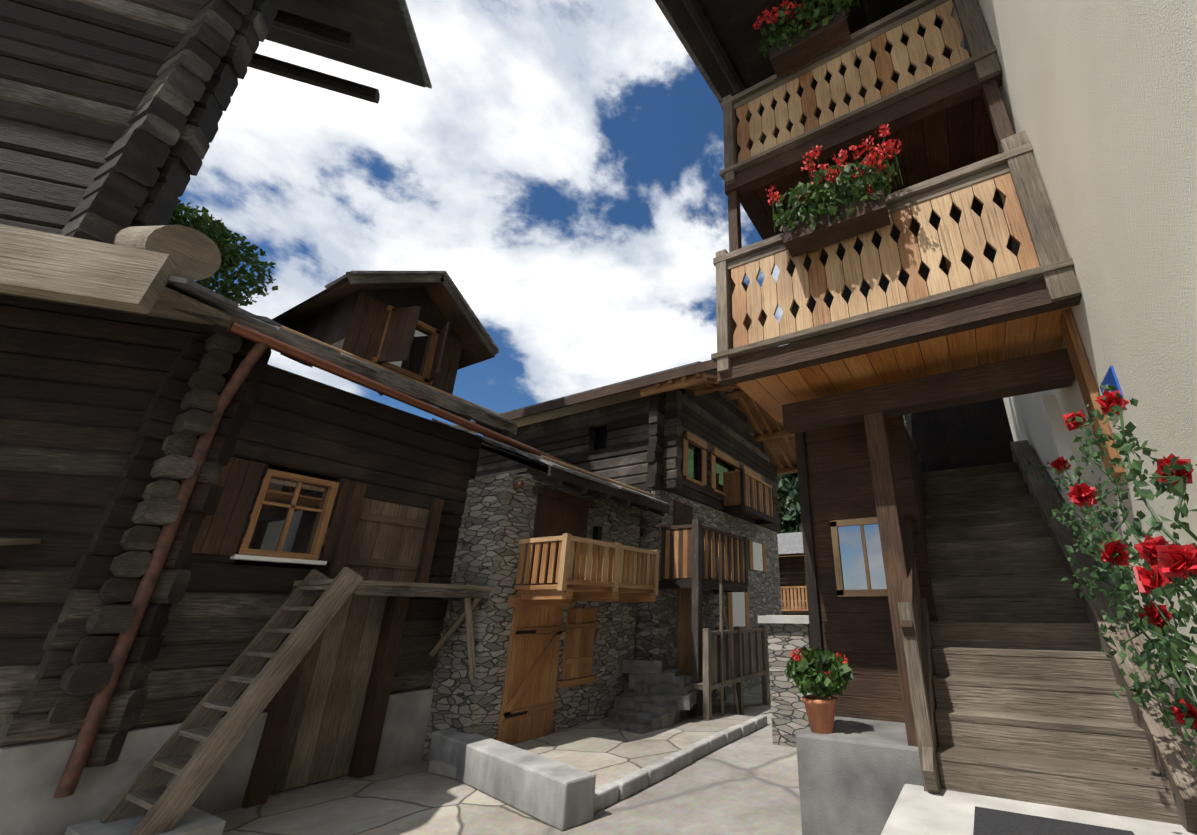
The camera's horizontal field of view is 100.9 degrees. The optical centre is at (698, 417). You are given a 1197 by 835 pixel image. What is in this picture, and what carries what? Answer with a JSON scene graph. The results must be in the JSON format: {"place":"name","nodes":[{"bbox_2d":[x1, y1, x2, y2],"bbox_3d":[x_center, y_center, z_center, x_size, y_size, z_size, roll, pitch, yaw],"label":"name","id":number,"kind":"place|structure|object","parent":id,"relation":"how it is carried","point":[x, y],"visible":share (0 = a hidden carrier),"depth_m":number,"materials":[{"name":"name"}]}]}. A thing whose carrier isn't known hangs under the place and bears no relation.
{"place":"outdoors","nodes":[
{"label":"outdoors","id":0,"kind":"place"},
{"bbox_2d":[178,0,785,435],"label":"sky","id":1,"kind":"structure","parent":0,"point":[561,162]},
{"bbox_2d":[213,683,770,834],"bbox_3d":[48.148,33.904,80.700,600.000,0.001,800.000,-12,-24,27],"label":"ground","id":2,"kind":"structure","parent":0,"point":[414,798],"depth_m":4.38,"materials":[{"name":"grey stone"}]},
{"bbox_2d":[0,294,270,767],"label":"building logs","id":3,"kind":"object","parent":2,"relation":"on","point":[79,385],"visible":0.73,"depth_m":4.31,"materials":[{"name":"brown wood"}]},
{"bbox_2d":[0,0,431,243],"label":"log building","id":4,"kind":"structure","parent":3,"relation":"on","point":[111,112],"depth_m":5.98,"materials":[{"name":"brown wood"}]},
{"bbox_2d":[0,224,284,326],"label":"wooden beam","id":5,"kind":"structure","parent":4,"relation":"attached to","point":[154,271],"depth_m":3.68,"materials":[{"name":"brown wood"}]},
{"bbox_2d":[168,200,277,305],"bbox_3d":[-8.561,0.259,7.080,2.430,8.081,2.177,-12,-24,27],"label":"tree","id":6,"kind":"object","parent":2,"relation":"on","point":[220,234],"visible":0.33,"depth_m":8.28,"materials":[{"name":"green plant"}]},
{"bbox_2d":[0,332,490,834],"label":"log barn","id":7,"kind":"structure","parent":2,"relation":"on","point":[303,643],"depth_m":4.75,"materials":[{"name":"wood"}]},
{"bbox_2d":[53,321,586,797],"bbox_3d":[-2.809,1.970,6.445,0.752,4.033,6.397,-13,-25,30],"label":"copper gutter","id":8,"kind":"object","parent":7,"relation":"attached to","point":[91,723],"visible":0.73,"depth_m":4.50,"materials":[{"name":"brown metal"}]},
{"bbox_2d":[172,305,517,436],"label":"roof slabs","id":9,"kind":"structure","parent":7,"relation":"on","point":[459,406],"depth_m":5.81,"materials":[{"name":"stone"}]},
{"bbox_2d":[272,271,498,395],"bbox_3d":[-4.903,-0.998,7.217,3.050,1.716,2.180,-12,-24,27],"label":"dormer","id":10,"kind":"object","parent":9,"relation":"on","point":[426,327],"visible":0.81,"depth_m":6.53,"materials":[{"name":"brown wood"}]},
{"bbox_2d":[422,473,658,760],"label":"stone building","id":11,"kind":"structure","parent":2,"relation":"on","point":[570,578],"depth_m":6.67,"materials":[{"name":"grey stone"}]},
{"bbox_2d":[432,418,669,515],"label":"roof slabs","id":12,"kind":"structure","parent":11,"relation":"attached to","point":[556,472],"depth_m":7.76,"materials":[{"name":"stone"}]},
{"bbox_2d":[427,711,766,830],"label":"terrace","id":13,"kind":"structure","parent":2,"relation":"on","point":[566,779],"depth_m":5.18,"materials":[{"name":"stone"}]},
{"bbox_2d":[601,659,696,733],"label":"stone steps","id":14,"kind":"structure","parent":13,"relation":"on","point":[656,695],"depth_m":7.42,"materials":[{"name":"grey stone"}]},
{"bbox_2d":[474,389,781,720],"bbox_3d":[-1.286,3.079,12.972,7.176,7.204,6.913,-12,-24,27],"label":"chalet","id":15,"kind":"object","parent":2,"relation":"on","point":[704,467],"visible":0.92,"depth_m":10.21,"materials":[{"name":"stone"}]},
{"bbox_2d":[454,360,796,474],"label":"roof","id":16,"kind":"structure","parent":15,"relation":"on","point":[774,437],"depth_m":11.26,"materials":[{"name":"wood"}]},
{"bbox_2d":[534,716,801,834],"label":"street paving","id":17,"kind":"structure","parent":2,"relation":"on","point":[748,784],"depth_m":4.58,"materials":[{"name":"grey stone"}]},
{"bbox_2d":[758,615,892,746],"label":"stone pillar","id":18,"kind":"structure","parent":17,"relation":"on","point":[787,634],"depth_m":6.72,"materials":[{"name":"stone"}]},
{"bbox_2d":[777,532,807,614],"bbox_3d":[5.583,8.028,22.844,7.500,5.300,8.000,-12,-24,27],"label":"chalet","id":19,"kind":"object","parent":2,"relation":"on","point":[792,576],"visible":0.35,"depth_m":20.53,"materials":[{"name":"wood"}]},
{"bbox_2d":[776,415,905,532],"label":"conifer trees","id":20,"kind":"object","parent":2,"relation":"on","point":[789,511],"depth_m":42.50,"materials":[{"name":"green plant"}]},
{"bbox_2d":[796,716,1196,834],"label":"concrete base","id":21,"kind":"object","parent":2,"relation":"on","point":[858,776],"visible":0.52,"depth_m":3.41,"materials":[{"name":"grey concrete"}]},
{"bbox_2d":[785,646,853,733],"bbox_3d":[0.986,2.187,3.942,0.571,0.617,0.501,-12,-24,27],"label":"potted geranium","id":22,"kind":"object","parent":21,"relation":"on","point":[831,675],"visible":1,"depth_m":3.86,"materials":[{"name":"plant"}]},
{"bbox_2d":[952,0,1196,701],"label":"wall","id":23,"kind":"structure","parent":2,"relation":"on","point":[1099,98],"depth_m":2.45,"materials":[{"name":"beige paint"}]},
{"bbox_2d":[1041,395,1080,504],"bbox_3d":[3.339,0.284,4.465,0.100,1.000,0.160,-12,-24,27],"label":"white service box","id":24,"kind":"object","parent":23,"relation":"attached to","point":[1056,428],"visible":0.71,"depth_m":4.46,"materials":[{"name":"white paint"}]},
{"bbox_2d":[1100,365,1122,396],"bbox_3d":[2.558,-0.163,3.018,0.012,0.200,0.340,-12,-24,27],"label":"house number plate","id":25,"kind":"object","parent":23,"relation":"attached to","point":[1110,377],"visible":0.57,"depth_m":2.94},
{"bbox_2d":[1022,384,1196,767],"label":"climbing rose","id":26,"kind":"object","parent":2,"relation":"on","point":[1167,570],"visible":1,"depth_m":2.09,"materials":[{"name":"green plant"}]},
{"bbox_2d":[655,0,1196,834],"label":"wooden chalet","id":27,"kind":"object","parent":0,"point":[937,538],"visible":0.98,"depth_m":4.28,"materials":[{"name":"brown wood"}]},
{"bbox_2d":[753,0,859,77],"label":"flower box geraniums","id":28,"kind":"object","parent":27,"relation":"attached to","point":[821,30],"visible":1,"depth_m":5.10,"materials":[{"name":"green plant"}]},
{"bbox_2d":[765,124,902,256],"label":"flower box geraniums","id":29,"kind":"object","parent":27,"relation":"attached to","point":[841,218],"visible":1,"depth_m":4.09,"materials":[{"name":"green plant"}]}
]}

